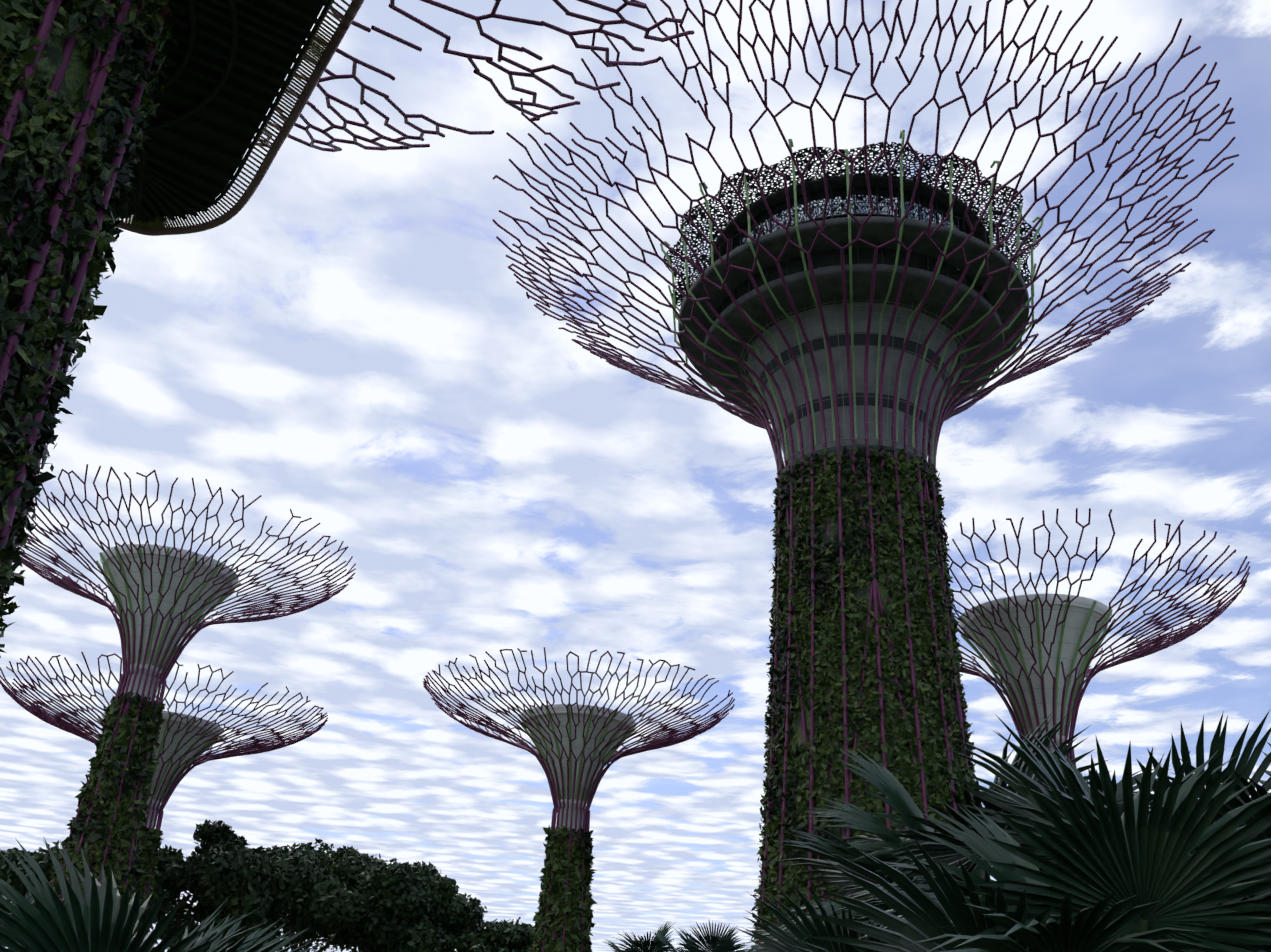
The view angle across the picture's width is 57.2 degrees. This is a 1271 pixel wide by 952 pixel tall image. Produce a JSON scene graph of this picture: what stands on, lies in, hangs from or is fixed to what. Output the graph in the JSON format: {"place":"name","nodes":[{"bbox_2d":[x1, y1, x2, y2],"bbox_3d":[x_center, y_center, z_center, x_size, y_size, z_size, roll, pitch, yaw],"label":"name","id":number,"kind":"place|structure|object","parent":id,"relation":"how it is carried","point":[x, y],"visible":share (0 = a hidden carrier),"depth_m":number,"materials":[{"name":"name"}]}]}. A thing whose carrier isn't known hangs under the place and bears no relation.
{"place":"outdoors","nodes":[
{"label":"outdoors","id":0,"kind":"place"},
{"bbox_2d":[0,0,151,468],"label":"planted supertree trunk","id":1,"kind":"object","parent":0,"point":[76,76],"visible":0.06,"depth_m":21.74,"materials":[{"name":"green plant"}]},
{"bbox_2d":[0,0,183,657],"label":"supertree foliage","id":2,"kind":"object","parent":1,"relation":"attached to","point":[129,67],"visible":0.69,"depth_m":21.09,"materials":[{"name":"green plant"}]},
{"bbox_2d":[59,698,153,951],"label":"leaves","id":3,"kind":"object","parent":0,"point":[86,850],"visible":0.04,"depth_m":70.16,"materials":[{"name":"green plant"}]},
{"bbox_2d":[21,691,165,949],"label":"planted trunk","id":4,"kind":"object","parent":3,"relation":"attached to","point":[121,825],"visible":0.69,"depth_m":70.62,"materials":[{"name":"green plant"}]},
{"bbox_2d":[135,832,149,931],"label":"planted supertree trunk","id":5,"kind":"object","parent":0,"point":[142,882],"depth_m":79.96,"materials":[{"name":"green plant"}]},
{"bbox_2d":[133,828,162,934],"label":"planted trunk","id":6,"kind":"object","parent":5,"relation":"attached to","point":[147,864],"visible":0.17,"depth_m":80.44,"materials":[{"name":"green plant"}]},
{"bbox_2d":[101,711,223,827],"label":"supertree funnel core","id":7,"kind":"object","parent":5,"relation":"on","point":[166,755],"visible":0.15,"depth_m":82.81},
{"bbox_2d":[542,834,584,951],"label":"planted supertree trunk","id":8,"kind":"object","parent":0,"point":[560,921],"visible":0.02,"depth_m":75.19,"materials":[{"name":"green plant"}]},
{"bbox_2d":[530,825,596,951],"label":"planted trunk","id":9,"kind":"object","parent":8,"relation":"attached to","point":[551,846],"visible":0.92,"depth_m":75.92,"materials":[{"name":"green plant"}]},
{"bbox_2d":[0,0,1270,951],"label":"sky","id":10,"kind":"structure","parent":0,"point":[358,351],"materials":[{"name":"blue"}]},
{"bbox_2d":[958,594,1111,761],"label":"supertree funnel core","id":11,"kind":"object","parent":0,"point":[1078,618],"visible":0.46,"depth_m":66.96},
{"bbox_2d":[965,609,1106,723],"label":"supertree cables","id":12,"kind":"object","parent":11,"relation":"attached to","point":[1042,657],"visible":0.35,"depth_m":66.86,"materials":[{"name":"grey metal"}]},
{"bbox_2d":[957,595,1115,738],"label":"funnel ribs","id":13,"kind":"object","parent":11,"relation":"attached to","point":[1081,670],"visible":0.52,"depth_m":67.13,"materials":[{"name":"grey metal"}]},
{"label":"ground","id":14,"kind":"structure","parent":0,"visible":0},
{"bbox_2d":[0,887,63,951],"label":"fan palm","id":15,"kind":"object","parent":14,"relation":"on","point":[30,898],"depth_m":32.66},
{"bbox_2d":[0,840,64,908],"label":"tree","id":16,"kind":"object","parent":14,"relation":"on","point":[42,859],"visible":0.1,"depth_m":95.17,"materials":[{"name":"green plant"}]},
{"bbox_2d":[0,652,327,921],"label":"supertree steel ribs","id":17,"kind":"object","parent":14,"relation":"on","point":[37,710],"visible":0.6,"depth_m":81.89,"materials":[{"name":"purple metal"}]},
{"bbox_2d":[98,712,225,802],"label":"funnel ribs","id":18,"kind":"object","parent":17,"relation":"attached to","point":[175,768],"visible":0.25,"depth_m":83.02,"materials":[{"name":"metal"}]},
{"bbox_2d":[151,722,213,790],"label":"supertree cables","id":19,"kind":"object","parent":17,"relation":"attached to","point":[178,754],"visible":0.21,"depth_m":82.91,"materials":[{"name":"metal"}]},
{"bbox_2d":[0,836,336,951],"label":"fan palm","id":20,"kind":"object","parent":14,"relation":"on","point":[53,923],"visible":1,"depth_m":6.98,"materials":[{"name":"green plant"}]},
{"bbox_2d":[17,464,355,901],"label":"supertree steel ribs","id":21,"kind":"object","parent":14,"relation":"on","point":[68,584],"visible":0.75,"depth_m":74.22,"materials":[{"name":"metal"}]},
{"bbox_2d":[103,557,228,654],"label":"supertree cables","id":22,"kind":"object","parent":21,"relation":"attached to","point":[158,586],"visible":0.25,"depth_m":74.98,"materials":[{"name":"metal"}]},
{"bbox_2d":[96,545,240,670],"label":"funnel ribs","id":23,"kind":"object","parent":21,"relation":"attached to","point":[220,600],"visible":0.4,"depth_m":75.25,"materials":[{"name":"grey metal"}]},
{"bbox_2d":[100,544,238,700],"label":"supertree funnel core","id":24,"kind":"object","parent":21,"relation":"attached to","point":[165,607],"visible":0.52,"depth_m":75.09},
{"bbox_2d":[150,819,288,948],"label":"tree","id":25,"kind":"object","parent":14,"relation":"on","point":[218,868],"depth_m":85.51,"materials":[{"name":"green plant"}]},
{"bbox_2d":[165,912,327,951],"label":"tree","id":26,"kind":"object","parent":14,"relation":"on","point":[287,945],"depth_m":120.25,"materials":[{"name":"green plant"}]},
{"bbox_2d":[193,838,387,951],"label":"tree","id":27,"kind":"object","parent":14,"relation":"on","point":[321,892],"depth_m":90.79,"materials":[{"name":"green plant"}]},
{"bbox_2d":[317,934,372,951],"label":"tree","id":28,"kind":"object","parent":14,"relation":"on","point":[337,942],"depth_m":106.93,"materials":[{"name":"plant"}]},
{"bbox_2d":[0,0,693,599],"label":"supertree skyway steel ribs","id":29,"kind":"object","parent":14,"relation":"on","point":[78,142],"visible":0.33,"depth_m":24.05,"materials":[{"name":"metal"}]},
{"bbox_2d":[131,0,322,215],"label":"skyway deck","id":30,"kind":"structure","parent":29,"relation":"on","point":[312,8],"depth_m":28.05,"materials":[{"name":"black metal"}]},
{"bbox_2d":[125,0,329,222],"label":"skyway beams","id":31,"kind":"structure","parent":30,"relation":"attached to","point":[150,175],"depth_m":27.49,"materials":[{"name":"black metal"}]},
{"bbox_2d":[117,0,351,228],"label":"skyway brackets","id":32,"kind":"object","parent":30,"relation":"attached to","point":[318,48],"visible":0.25,"depth_m":28.52,"materials":[{"name":"grey metal"}]},
{"bbox_2d":[115,0,363,235],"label":"platform edge","id":33,"kind":"object","parent":32,"relation":"attached to","point":[350,14],"visible":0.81,"depth_m":28.99,"materials":[{"name":"grey metal"}]},
{"bbox_2d":[131,0,332,217],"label":"light strip","id":34,"kind":"object","parent":29,"relation":"attached to","point":[262,126],"visible":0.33,"depth_m":28.71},
{"bbox_2d":[332,857,487,951],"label":"tree","id":35,"kind":"object","parent":14,"relation":"on","point":[428,909],"depth_m":91.83,"materials":[{"name":"green plant"}]},
{"bbox_2d":[454,918,535,951],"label":"tree","id":36,"kind":"object","parent":14,"relation":"on","point":[510,937],"depth_m":107.19,"materials":[{"name":"green plant"}]},
{"bbox_2d":[501,917,520,924],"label":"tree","id":37,"kind":"object","parent":14,"relation":"on","point":[517,920],"visible":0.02,"depth_m":156.02,"materials":[{"name":"green plant"}]},
{"bbox_2d":[423,647,734,951],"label":"supertree steel ribs","id":38,"kind":"object","parent":14,"relation":"on","point":[671,739],"visible":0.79,"depth_m":78.38,"materials":[{"name":"metal"}]},
{"bbox_2d":[520,704,634,830],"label":"supertree funnel core","id":39,"kind":"object","parent":38,"relation":"attached to","point":[559,709],"visible":0.44,"depth_m":79.17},
{"bbox_2d":[518,705,637,803],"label":"funnel ribs","id":40,"kind":"object","parent":38,"relation":"attached to","point":[538,746],"visible":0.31,"depth_m":79.25,"materials":[{"name":"grey metal"}]},
{"bbox_2d":[530,714,625,790],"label":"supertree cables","id":41,"kind":"object","parent":38,"relation":"attached to","point":[574,736],"visible":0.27,"depth_m":79.03,"materials":[{"name":"grey metal"}]},
{"bbox_2d":[603,921,707,951],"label":"fan palm","id":42,"kind":"object","parent":14,"relation":"on","point":[654,944],"depth_m":32.66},
{"bbox_2d":[650,921,759,951],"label":"fan palm","id":43,"kind":"object","parent":14,"relation":"on","point":[725,943],"visible":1,"depth_m":29.98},
{"bbox_2d":[734,879,928,951],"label":"fan palm","id":44,"kind":"object","parent":14,"relation":"on","point":[816,926],"visible":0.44,"depth_m":8.86,"materials":[{"name":"green plant"}]},
{"bbox_2d":[750,444,979,949],"bbox_3d":[11.869,14.459,59.556,12.967,31.918,12.829,3,-27,-1],"label":"planted trunk","id":45,"kind":"object","parent":14,"relation":"on","point":[801,780],"visible":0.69,"depth_m":58.25,"materials":[{"name":"green plant"}]},
{"bbox_2d":[781,444,930,478],"bbox_3d":[12.603,0.539,66.531,8.800,0.700,8.800,3,-27,-1],"label":"ring collar","id":46,"kind":"object","parent":45,"relation":"attached to","point":[887,448],"visible":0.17,"depth_m":62.94,"materials":[{"name":"concrete"}]},
{"bbox_2d":[492,0,1238,949],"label":"supertree steel ribs","id":47,"kind":"object","parent":14,"relation":"on","point":[762,420],"visible":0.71,"depth_m":63.05,"materials":[{"name":"metal"}]},
{"bbox_2d":[660,130,1043,466],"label":"green ribs","id":48,"kind":"object","parent":47,"relation":"attached to","point":[902,137],"visible":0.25,"depth_m":64.92,"materials":[{"name":"metal"}]},
{"bbox_2d":[703,264,1003,419],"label":"soffit","id":49,"kind":"structure","parent":48,"relation":"on","point":[829,283],"depth_m":65.09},
{"bbox_2d":[714,248,989,320],"bbox_3d":[13.055,-8.086,70.837,16.800,1.400,16.800,3,-27,-1],"label":"glass","id":50,"kind":"object","parent":49,"relation":"on","point":[824,259],"visible":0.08,"depth_m":64.03,"materials":[{"name":"grey glass"}]},
{"bbox_2d":[678,216,1029,380],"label":"balcony slab","id":51,"kind":"structure","parent":50,"relation":"on","point":[877,231],"depth_m":64.45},
{"bbox_2d":[724,187,970,254],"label":"glass","id":52,"kind":"object","parent":51,"relation":"on","point":[818,198],"visible":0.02,"depth_m":66.19,"materials":[{"name":"grey"}]},
{"bbox_2d":[709,174,989,285],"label":"roof","id":53,"kind":"structure","parent":52,"relation":"on","point":[941,197],"depth_m":66.86,"materials":[{"name":"black metal"}]},
{"bbox_2d":[663,142,1040,305],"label":"screen","id":54,"kind":"object","parent":53,"relation":"on","point":[839,164],"visible":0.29,"depth_m":66.59,"materials":[{"name":"grey metal"}]},
{"bbox_2d":[681,186,1024,319],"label":"mullions","id":55,"kind":"object","parent":49,"relation":"on","point":[855,213],"visible":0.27,"depth_m":65.31,"materials":[{"name":"black metal"}]},
{"bbox_2d":[747,302,957,463],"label":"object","id":56,"kind":"object","parent":47,"relation":"attached to","point":[859,322],"visible":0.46,"depth_m":64.90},
{"bbox_2d":[739,298,967,477],"bbox_3d":[12.814,-3.483,68.539,13.641,7.735,13.641,3,-27,-1],"label":"core","id":57,"kind":"object","parent":47,"relation":"attached to","point":[854,396],"visible":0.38,"depth_m":64.80,"materials":[{"name":"grey"}]},
{"bbox_2d":[743,714,1170,951],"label":"fan palm","id":58,"kind":"object","parent":14,"relation":"on","point":[884,844],"depth_m":9.95,"materials":[{"name":"green plant"}]},
{"bbox_2d":[799,734,1270,951],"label":"fan palm","id":59,"kind":"object","parent":14,"relation":"on","point":[1142,849],"depth_m":5.65,"materials":[{"name":"green plant"}]},
{"bbox_2d":[822,710,1270,944],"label":"fan palm","id":60,"kind":"object","parent":14,"relation":"on","point":[1014,778],"depth_m":7.64,"materials":[{"name":"green plant"}]},
{"bbox_2d":[940,508,1249,767],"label":"supertree steel ribs","id":61,"kind":"object","parent":14,"relation":"on","point":[1148,648],"visible":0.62,"depth_m":65.62,"materials":[{"name":"metal"}]},
{"bbox_2d":[1139,742,1270,900],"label":"fan palm","id":62,"kind":"object","parent":14,"relation":"on","point":[1233,803],"visible":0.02,"depth_m":7.38,"materials":[{"name":"green plant"}]}
]}

